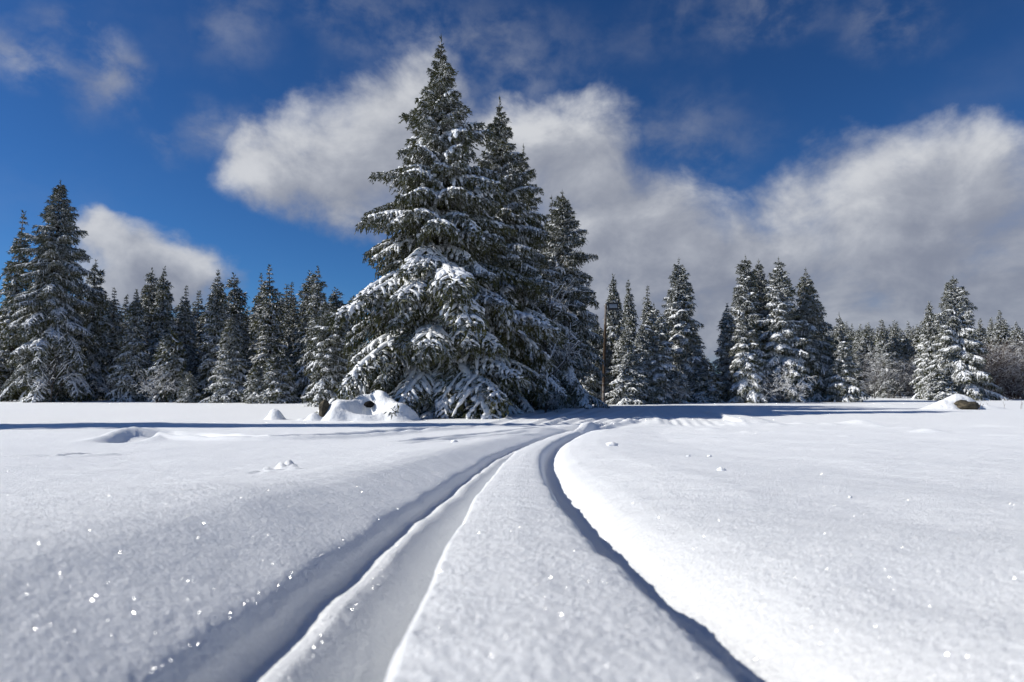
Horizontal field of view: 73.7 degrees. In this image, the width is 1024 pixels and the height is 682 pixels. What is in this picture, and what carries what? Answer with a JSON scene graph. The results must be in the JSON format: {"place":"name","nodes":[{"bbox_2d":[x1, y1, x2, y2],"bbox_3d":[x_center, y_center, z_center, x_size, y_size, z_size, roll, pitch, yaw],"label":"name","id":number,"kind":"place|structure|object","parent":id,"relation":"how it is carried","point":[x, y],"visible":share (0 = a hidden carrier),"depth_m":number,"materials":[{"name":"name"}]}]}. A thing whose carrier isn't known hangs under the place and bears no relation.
{"place":"outdoors","nodes":[
{"label":"outdoors","id":0,"kind":"place"},
{"bbox_2d":[0,396,1023,681],"bbox_3d":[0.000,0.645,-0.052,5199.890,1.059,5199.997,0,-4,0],"label":"snow ground","id":1,"kind":"structure","parent":0,"point":[186,542],"depth_m":1.34,"materials":[{"name":"white snow"}]},
{"bbox_2d":[0,355,15,399],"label":"spruce tree","id":2,"kind":"object","parent":1,"relation":"on","point":[3,378],"visible":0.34,"depth_m":61.16,"materials":[{"name":"green plant"}]},
{"bbox_2d":[0,209,33,399],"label":"spruce tree","id":3,"kind":"object","parent":1,"relation":"on","point":[13,287],"visible":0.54,"depth_m":63.12,"materials":[{"name":"green plant"}]},
{"bbox_2d":[19,329,84,401],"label":"bare tree","id":4,"kind":"object","parent":1,"relation":"on","point":[48,383],"visible":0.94,"depth_m":53.26,"materials":[{"name":"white plant"}]},
{"bbox_2d":[0,180,108,402],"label":"spruce tree","id":5,"kind":"object","parent":1,"relation":"on","point":[51,304],"visible":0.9,"depth_m":55.28,"materials":[{"name":"green plant"}]},
{"bbox_2d":[78,260,115,399],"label":"spruce tree","id":6,"kind":"object","parent":1,"relation":"on","point":[96,368],"visible":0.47,"depth_m":60.08,"materials":[{"name":"green plant"}]},
{"bbox_2d":[90,371,116,398],"bbox_3d":[-32.882,3.995,56.174,3.374,3.398,3.421,3,-5,-32],"label":"bare shrub","id":7,"kind":"object","parent":1,"relation":"on","point":[105,389],"visible":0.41,"depth_m":55.70,"materials":[{"name":"white plant"}]},
{"bbox_2d":[99,288,123,398],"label":"spruce tree","id":8,"kind":"object","parent":1,"relation":"on","point":[113,342],"visible":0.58,"depth_m":63.98,"materials":[{"name":"green plant"}]},
{"bbox_2d":[119,294,128,326],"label":"spruce tree","id":9,"kind":"object","parent":1,"relation":"on","point":[123,310],"visible":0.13,"depth_m":84.22,"materials":[{"name":"green plant"}]},
{"bbox_2d":[104,289,154,401],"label":"spruce tree","id":10,"kind":"object","parent":1,"relation":"on","point":[134,336],"visible":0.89,"depth_m":55.70,"materials":[{"name":"green plant"}]},
{"bbox_2d":[136,267,161,367],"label":"spruce tree","id":11,"kind":"object","parent":1,"relation":"on","point":[148,292],"visible":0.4,"depth_m":61.98,"materials":[{"name":"green plant"}]},
{"bbox_2d":[126,365,186,402],"bbox_3d":[-27.369,3.223,52.879,4.261,3.356,3.121,0,-4,0],"label":"bare shrub","id":12,"kind":"object","parent":1,"relation":"on","point":[155,390],"visible":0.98,"depth_m":52.62,"materials":[{"name":"white plant"}]},
{"bbox_2d":[143,265,181,395],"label":"spruce tree","id":13,"kind":"object","parent":1,"relation":"on","point":[164,298],"visible":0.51,"depth_m":61.23,"materials":[{"name":"green plant"}]},
{"bbox_2d":[144,327,198,401],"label":"spruce tree","id":14,"kind":"object","parent":1,"relation":"on","point":[168,354],"visible":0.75,"depth_m":54.45,"materials":[{"name":"green plant"}]},
{"bbox_2d":[175,285,194,370],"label":"spruce tree","id":15,"kind":"object","parent":1,"relation":"on","point":[184,328],"visible":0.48,"depth_m":62.09,"materials":[{"name":"green plant"}]},
{"bbox_2d":[173,299,199,324],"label":"spruce tree","id":16,"kind":"object","parent":1,"relation":"on","point":[179,307],"visible":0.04,"depth_m":77.68,"materials":[{"name":"green plant"}]},
{"bbox_2d":[175,371,203,402],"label":"spruce tree","id":17,"kind":"object","parent":1,"relation":"on","point":[188,391],"visible":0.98,"depth_m":52.62,"materials":[{"name":"green plant"}]},
{"bbox_2d":[183,344,199,374],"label":"spruce tree","id":18,"kind":"object","parent":1,"relation":"on","point":[192,355],"visible":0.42,"depth_m":61.45,"materials":[{"name":"green plant"}]},
{"bbox_2d":[181,315,201,357],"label":"spruce tree","id":19,"kind":"object","parent":1,"relation":"on","point":[193,329],"visible":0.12,"depth_m":65.71,"materials":[{"name":"green plant"}]},
{"bbox_2d":[190,290,205,326],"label":"spruce tree","id":20,"kind":"object","parent":1,"relation":"on","point":[194,310],"visible":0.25,"depth_m":80.69,"materials":[{"name":"green plant"}]},
{"bbox_2d":[190,352,206,379],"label":"spruce tree","id":21,"kind":"object","parent":1,"relation":"on","point":[199,364],"visible":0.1,"depth_m":61.41,"materials":[{"name":"green plant"}]},
{"bbox_2d":[190,320,207,353],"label":"spruce tree","id":22,"kind":"object","parent":1,"relation":"on","point":[200,336],"visible":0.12,"depth_m":69.74,"materials":[{"name":"green plant"}]},
{"bbox_2d":[196,302,213,357],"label":"spruce tree","id":23,"kind":"object","parent":1,"relation":"on","point":[204,321],"visible":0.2,"depth_m":69.99,"materials":[{"name":"green plant"}]},
{"bbox_2d":[194,270,231,398],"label":"spruce tree","id":24,"kind":"object","parent":1,"relation":"on","point":[217,298],"visible":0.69,"depth_m":56.52,"materials":[{"name":"green plant"}]},
{"bbox_2d":[199,314,249,402],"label":"spruce tree","id":25,"kind":"object","parent":1,"relation":"on","point":[228,386],"visible":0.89,"depth_m":52.50,"materials":[{"name":"green plant"}]},
{"bbox_2d":[224,272,250,381],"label":"spruce tree","id":26,"kind":"object","parent":1,"relation":"on","point":[236,307],"visible":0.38,"depth_m":60.27,"materials":[{"name":"green plant"}]},
{"bbox_2d":[241,307,251,327],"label":"spruce tree","id":27,"kind":"object","parent":1,"relation":"on","point":[246,315],"visible":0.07,"depth_m":82.85,"materials":[{"name":"green plant"}]},
{"bbox_2d":[243,321,252,353],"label":"spruce tree","id":28,"kind":"object","parent":1,"relation":"on","point":[247,338],"visible":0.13,"depth_m":70.73,"materials":[{"name":"green plant"}]},
{"bbox_2d":[241,361,267,403],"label":"spruce tree","id":29,"kind":"object","parent":1,"relation":"on","point":[254,381],"visible":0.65,"depth_m":49.85,"materials":[{"name":"white plant"}]},
{"bbox_2d":[242,273,268,390],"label":"spruce tree","id":30,"kind":"object","parent":1,"relation":"on","point":[252,318],"visible":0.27,"depth_m":58.22,"materials":[{"name":"green plant"}]},
{"bbox_2d":[248,264,292,381],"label":"spruce tree","id":31,"kind":"object","parent":1,"relation":"on","point":[269,346],"visible":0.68,"depth_m":55.83,"materials":[{"name":"green plant"}]},
{"bbox_2d":[263,409,285,419],"bbox_3d":[-9.435,2.952,27.365,1.600,0.476,1.348,0,-4,0],"label":"snow mound","id":32,"kind":"object","parent":1,"relation":"on","point":[275,414],"visible":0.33,"depth_m":27.15,"materials":[{"name":"white snow"}]},
{"bbox_2d":[256,350,302,403],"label":"spruce tree","id":33,"kind":"object","parent":1,"relation":"on","point":[278,372],"visible":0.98,"depth_m":49.39,"materials":[{"name":"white plant"}]},
{"bbox_2d":[272,284,299,344],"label":"spruce tree","id":34,"kind":"object","parent":1,"relation":"on","point":[283,300],"visible":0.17,"depth_m":69.58,"materials":[{"name":"green plant"}]},
{"bbox_2d":[280,282,297,352],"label":"spruce tree","id":35,"kind":"object","parent":1,"relation":"on","point":[286,315],"visible":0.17,"depth_m":67.02,"materials":[{"name":"green plant"}]},
{"bbox_2d":[284,295,301,385],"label":"spruce tree","id":36,"kind":"object","parent":1,"relation":"on","point":[293,316],"visible":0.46,"depth_m":60.14,"materials":[{"name":"green plant"}]},
{"bbox_2d":[286,270,322,400],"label":"spruce tree","id":37,"kind":"object","parent":1,"relation":"on","point":[301,331],"visible":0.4,"depth_m":56.94,"materials":[{"name":"green plant"}]},
{"bbox_2d":[292,265,328,401],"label":"spruce tree","id":38,"kind":"object","parent":1,"relation":"on","point":[315,305],"visible":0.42,"depth_m":54.02,"materials":[{"name":"green plant"}]},
{"bbox_2d":[302,295,350,406],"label":"spruce tree","id":39,"kind":"object","parent":1,"relation":"on","point":[329,365],"visible":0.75,"depth_m":41.45,"materials":[{"name":"white plant"}]},
{"bbox_2d":[328,287,349,342],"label":"spruce tree","id":40,"kind":"object","parent":1,"relation":"on","point":[336,302],"visible":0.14,"depth_m":58.08,"materials":[{"name":"green plant"}]},
{"bbox_2d":[339,321,353,374],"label":"spruce tree","id":41,"kind":"object","parent":1,"relation":"on","point":[342,336],"visible":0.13,"depth_m":49.98,"materials":[{"name":"green plant"}]},
{"bbox_2d":[347,295,367,360],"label":"spruce tree","id":42,"kind":"object","parent":1,"relation":"on","point":[350,329],"visible":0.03,"depth_m":66.63,"materials":[{"name":"green plant"}]},
{"bbox_2d":[297,390,420,420],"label":"snowy boulders","id":43,"kind":"object","parent":1,"relation":"on","point":[376,405],"visible":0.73,"depth_m":26.44,"materials":[{"name":"white snow"}]},
{"bbox_2d":[314,35,567,418],"bbox_3d":[-3.562,-4.038,32.415,12.298,22.079,11.820,0,-4,0],"label":"spruce tree","id":44,"kind":"object","parent":1,"relation":"on","point":[437,308],"visible":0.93,"depth_m":30.36,"materials":[{"name":"green plant"}]},
{"bbox_2d":[472,95,571,411],"bbox_3d":[-0.660,-3.563,36.748,7.665,20.243,8.442,0,-4,0],"label":"spruce tree","id":45,"kind":"object","parent":1,"relation":"on","point":[503,161],"visible":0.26,"depth_m":36.43,"materials":[{"name":"green plant"}]},
{"bbox_2d":[516,143,580,409],"bbox_3d":[0.842,-3.113,39.493,6.246,17.130,5.367,0,-4,0],"label":"spruce tree","id":46,"kind":"object","parent":1,"relation":"on","point":[543,261],"visible":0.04,"depth_m":38.86,"materials":[{"name":"green plant"}]},
{"bbox_2d":[541,388,569,411],"bbox_3d":[2.216,3.023,34.825,1.618,1.372,1.779,-1,-5,16],"label":"bare shrub","id":47,"kind":"object","parent":1,"relation":"on","point":[555,403],"visible":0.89,"depth_m":34.79,"materials":[{"name":"white plant"}]},
{"bbox_2d":[521,271,591,412],"bbox_3d":[2.186,0.003,36.472,5.411,7.819,5.581,-4,-6,42],"label":"bare tree","id":48,"kind":"object","parent":1,"relation":"on","point":[565,345],"visible":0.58,"depth_m":35.53,"materials":[{"name":"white plant"}]},
{"bbox_2d":[537,192,609,408],"bbox_3d":[3.203,-1.912,42.376,5.431,15.390,5.767,-3,-6,37],"label":"spruce tree","id":49,"kind":"object","parent":1,"relation":"on","point":[561,224],"visible":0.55,"depth_m":41.60,"materials":[{"name":"green plant"}]},
{"bbox_2d":[579,340,607,400],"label":"spruce tree","id":50,"kind":"object","parent":1,"relation":"on","point":[588,385],"visible":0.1,"depth_m":49.24,"materials":[{"name":"green plant"}]},
{"bbox_2d":[587,320,603,398],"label":"spruce tree","id":51,"kind":"object","parent":1,"relation":"on","point":[599,331],"visible":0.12,"depth_m":52.05,"materials":[{"name":"green plant"}]},
{"bbox_2d":[592,342,618,402],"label":"spruce tree","id":52,"kind":"object","parent":1,"relation":"on","point":[609,363],"visible":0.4,"depth_m":50.07,"materials":[{"name":"green plant"}]},
{"bbox_2d":[602,302,618,402],"bbox_3d":[6.548,1.010,45.511,1.229,7.167,0.380,0,-4,0],"label":"lamp post","id":53,"kind":"object","parent":1,"relation":"on","point":[611,305],"visible":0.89,"depth_m":45.59,"materials":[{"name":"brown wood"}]},
{"bbox_2d":[601,274,624,380],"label":"spruce tree","id":54,"kind":"object","parent":1,"relation":"on","point":[615,321],"visible":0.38,"depth_m":52.21,"materials":[{"name":"green plant"}]},
{"bbox_2d":[601,325,649,404],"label":"spruce tree","id":55,"kind":"object","parent":1,"relation":"on","point":[625,385],"visible":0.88,"depth_m":48.48,"materials":[{"name":"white plant"}]},
{"bbox_2d":[620,279,639,364],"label":"spruce tree","id":56,"kind":"object","parent":1,"relation":"on","point":[630,314],"visible":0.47,"depth_m":55.02,"materials":[{"name":"green plant"}]},
{"bbox_2d":[639,285,652,335],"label":"spruce tree","id":57,"kind":"object","parent":1,"relation":"on","point":[647,305],"visible":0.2,"depth_m":58.25,"materials":[{"name":"green plant"}]},
{"bbox_2d":[630,323,662,403],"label":"spruce tree","id":58,"kind":"object","parent":1,"relation":"on","point":[642,340],"visible":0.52,"depth_m":50.14,"materials":[{"name":"green plant"}]},
{"bbox_2d":[635,304,680,403],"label":"spruce tree","id":59,"kind":"object","parent":1,"relation":"on","point":[661,365],"visible":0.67,"depth_m":50.46,"materials":[{"name":"green plant"}]},
{"bbox_2d":[662,370,693,403],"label":"spruce tree","id":60,"kind":"object","parent":1,"relation":"on","point":[681,381],"visible":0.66,"depth_m":50.23,"materials":[{"name":"green plant"}]},
{"bbox_2d":[663,380,692,403],"bbox_3d":[11.939,3.588,49.385,2.604,2.051,1.907,-1,-5,11],"label":"bare shrub","id":61,"kind":"object","parent":1,"relation":"on","point":[681,395],"visible":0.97,"depth_m":49.38,"materials":[{"name":"white plant"}]},
{"bbox_2d":[658,259,704,387],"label":"spruce tree","id":62,"kind":"object","parent":1,"relation":"on","point":[678,313],"visible":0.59,"depth_m":54.45,"materials":[{"name":"green plant"}]},
{"bbox_2d":[677,320,707,400],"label":"spruce tree","id":63,"kind":"object","parent":1,"relation":"on","point":[696,336],"visible":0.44,"depth_m":53.64,"materials":[{"name":"green plant"}]},
{"bbox_2d":[687,358,725,402],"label":"spruce tree","id":64,"kind":"object","parent":1,"relation":"on","point":[711,390],"visible":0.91,"depth_m":52.08,"materials":[{"name":"green plant"}]},
{"bbox_2d":[712,302,737,401],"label":"spruce tree","id":65,"kind":"object","parent":1,"relation":"on","point":[727,325],"visible":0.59,"depth_m":54.90,"materials":[{"name":"green plant"}]},
{"bbox_2d":[727,313,768,402],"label":"spruce tree","id":66,"kind":"object","parent":1,"relation":"on","point":[744,365],"visible":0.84,"depth_m":50.95,"materials":[{"name":"green plant"}]},
{"bbox_2d":[729,256,775,401],"bbox_3d":[19.894,-0.458,56.882,5.216,13.984,5.035,-2,-5,22],"label":"spruce tree","id":67,"kind":"object","parent":1,"relation":"on","point":[743,298],"visible":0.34,"depth_m":56.94,"materials":[{"name":"green plant"}]},
{"bbox_2d":[751,258,770,342],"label":"spruce tree","id":68,"kind":"object","parent":1,"relation":"on","point":[761,282],"visible":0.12,"depth_m":58.68,"materials":[{"name":"green plant"}]},
{"bbox_2d":[745,361,813,402],"bbox_3d":[19.504,3.356,50.121,4.276,4.248,4.217,2,-5,-20],"label":"bare shrub","id":69,"kind":"object","parent":1,"relation":"on","point":[775,386],"visible":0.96,"depth_m":50.15,"materials":[{"name":"white plant"}]},
{"bbox_2d":[757,257,814,401],"bbox_3d":[22.111,-0.297,56.079,5.132,13.665,5.198,4,-6,-42],"label":"spruce tree","id":70,"kind":"object","parent":1,"relation":"on","point":[782,344],"visible":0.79,"depth_m":55.24,"materials":[{"name":"green plant"}]},
{"bbox_2d":[792,269,834,401],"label":"spruce tree","id":71,"kind":"object","parent":1,"relation":"on","point":[817,349],"visible":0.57,"depth_m":56.41,"materials":[{"name":"green plant"}]},
{"bbox_2d":[822,316,868,401],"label":"spruce tree","id":72,"kind":"object","parent":1,"relation":"on","point":[841,379],"visible":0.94,"depth_m":54.44,"materials":[{"name":"green plant"}]},
{"bbox_2d":[847,323,857,358],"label":"spruce tree","id":73,"kind":"object","parent":1,"relation":"on","point":[850,335],"visible":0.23,"depth_m":113.10,"materials":[{"name":"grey plant"}]},
{"bbox_2d":[851,324,863,379],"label":"spruce tree","id":74,"kind":"object","parent":1,"relation":"on","point":[856,340],"visible":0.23,"depth_m":110.23,"materials":[{"name":"green plant"}]},
{"bbox_2d":[854,324,877,396],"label":"spruce tree","id":75,"kind":"object","parent":1,"relation":"on","point":[864,348],"visible":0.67,"depth_m":97.75,"materials":[{"name":"green plant"}]},
{"bbox_2d":[854,343,904,397],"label":"bare tree","id":76,"kind":"object","parent":1,"relation":"on","point":[876,376],"visible":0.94,"depth_m":70.56,"materials":[{"name":"white plant"}]},
{"bbox_2d":[862,356,901,397],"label":"bare tree","id":77,"kind":"object","parent":1,"relation":"on","point":[879,374],"visible":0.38,"depth_m":74.35,"materials":[{"name":"white plant"}]},
{"bbox_2d":[855,357,913,397],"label":"bare tree","id":78,"kind":"object","parent":1,"relation":"on","point":[885,378],"visible":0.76,"depth_m":72.37,"materials":[{"name":"white plant"}]},
{"bbox_2d":[868,319,903,397],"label":"spruce tree","id":79,"kind":"object","parent":1,"relation":"on","point":[883,342],"visible":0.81,"depth_m":73.78,"materials":[{"name":"green plant"}]},
{"bbox_2d":[872,354,920,396],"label":"bare tree","id":80,"kind":"object","parent":1,"relation":"on","point":[899,393],"visible":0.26,"depth_m":74.98,"materials":[{"name":"white plant"}]},
{"bbox_2d":[889,320,909,396],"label":"spruce tree","id":81,"kind":"object","parent":1,"relation":"on","point":[897,344],"visible":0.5,"depth_m":90.95,"materials":[{"name":"green plant"}]},
{"bbox_2d":[888,358,920,396],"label":"bare tree","id":82,"kind":"object","parent":1,"relation":"on","point":[906,377],"visible":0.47,"depth_m":72.84,"materials":[{"name":"white plant"}]},
{"bbox_2d":[895,328,918,396],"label":"spruce tree","id":83,"kind":"object","parent":1,"relation":"on","point":[906,349],"visible":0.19,"depth_m":92.22,"materials":[{"name":"green plant"}]},
{"bbox_2d":[895,352,918,397],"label":"bare tree","id":84,"kind":"object","parent":1,"relation":"on","point":[909,396],"visible":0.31,"depth_m":75.29,"materials":[{"name":"white plant"}]},
{"bbox_2d":[906,336,916,392],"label":"spruce tree","id":85,"kind":"object","parent":1,"relation":"on","point":[912,352],"visible":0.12,"depth_m":93.00,"materials":[{"name":"green plant"}]},
{"bbox_2d":[912,321,925,387],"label":"spruce tree","id":86,"kind":"object","parent":1,"relation":"on","point":[916,337],"visible":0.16,"depth_m":98.89,"materials":[{"name":"green plant"}]},
{"bbox_2d":[908,301,939,398],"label":"spruce tree","id":87,"kind":"object","parent":1,"relation":"on","point":[928,330],"visible":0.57,"depth_m":66.05,"materials":[{"name":"white plant"}]},
{"bbox_2d":[922,367,960,400],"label":"spruce tree","id":88,"kind":"object","parent":1,"relation":"on","point":[938,383],"visible":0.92,"depth_m":60.38,"materials":[{"name":"white plant"}]},
{"bbox_2d":[917,394,1008,409],"bbox_3d":[24.294,3.438,37.205,5.400,1.155,3.120,0,-4,0],"label":"snow capped boulder","id":89,"kind":"object","parent":1,"relation":"on","point":[956,401],"visible":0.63,"depth_m":36.50,"materials":[{"name":"white snow"}]},
{"bbox_2d":[919,276,1009,400],"bbox_3d":[40.558,0.604,62.195,5.533,13.537,7.428,1,-5,-10],"label":"spruce tree","id":90,"kind":"object","parent":1,"relation":"on","point":[958,363],"visible":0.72,"depth_m":61.23,"materials":[{"name":"white plant"}]},
{"bbox_2d":[932,344,1021,388],"bbox_3d":[43.583,3.010,65.421,6.977,6.673,9.172,3,-6,-37],"label":"brown bush","id":91,"kind":"object","parent":1,"relation":"on","point":[995,365],"visible":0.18,"depth_m":63.72,"materials":[{"name":"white plant"}]},
{"bbox_2d":[975,318,993,391],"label":"spruce tree","id":92,"kind":"object","parent":1,"relation":"on","point":[981,333],"visible":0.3,"depth_m":79.95,"materials":[{"name":"green plant"}]},
{"bbox_2d":[986,318,996,347],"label":"spruce tree","id":93,"kind":"object","parent":1,"relation":"on","point":[990,334],"visible":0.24,"depth_m":84.22,"materials":[{"name":"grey plant"}]},
{"bbox_2d":[976,347,1023,397],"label":"brown bush","id":94,"kind":"object","parent":1,"relation":"on","point":[1003,371],"visible":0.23,"depth_m":65.03,"materials":[{"name":"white plant"}]},
{"bbox_2d":[989,310,1011,386],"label":"spruce tree","id":95,"kind":"object","parent":1,"relation":"on","point":[1001,333],"visible":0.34,"depth_m":82.19,"materials":[{"name":"green plant"}]},
{"bbox_2d":[979,335,1022,398],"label":"brown bush","id":96,"kind":"object","parent":1,"relation":"on","point":[1006,368],"visible":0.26,"depth_m":66.60,"materials":[{"name":"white plant"}]},
{"bbox_2d":[979,344,1023,397],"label":"brown bush","id":97,"kind":"object","parent":1,"relation":"on","point":[1004,363],"visible":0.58,"depth_m":63.37,"materials":[{"name":"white plant"}]},
{"bbox_2d":[981,330,1022,398],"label":"brown bush","id":98,"kind":"object","parent":1,"relation":"on","point":[999,350],"visible":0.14,"depth_m":66.99,"materials":[{"name":"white plant"}]},
{"bbox_2d":[982,350,1023,398],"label":"brown bush","id":99,"kind":"object","parent":1,"relation":"on","point":[1018,379],"visible":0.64,"depth_m":63.85,"materials":[{"name":"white plant"}]},
{"bbox_2d":[982,336,1023,397],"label":"brown bush","id":100,"kind":"object","parent":1,"relation":"on","point":[1003,357],"visible":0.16,"depth_m":67.72,"materials":[{"name":"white plant"}]},
{"bbox_2d":[986,338,1023,399],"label":"brown bush","id":101,"kind":"object","parent":1,"relation":"on","point":[1015,368],"visible":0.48,"depth_m":64.94,"materials":[{"name":"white plant"}]},
{"bbox_2d":[986,337,1023,398],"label":"brown bush","id":102,"kind":"object","parent":1,"relation":"on","point":[1005,371],"visible":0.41,"depth_m":65.55,"materials":[{"name":"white plant"}]},
{"bbox_2d":[1005,321,1023,396],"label":"spruce tree","id":103,"kind":"object","parent":1,"relation":"on","point":[1018,332],"visible":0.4,"depth_m":80.06,"materials":[{"name":"green plant"}]},
{"bbox_2d":[0,0,1023,371],"label":"sky","id":104,"kind":"structure","parent":0,"point":[874,149],"materials":[{"name":"blue"}]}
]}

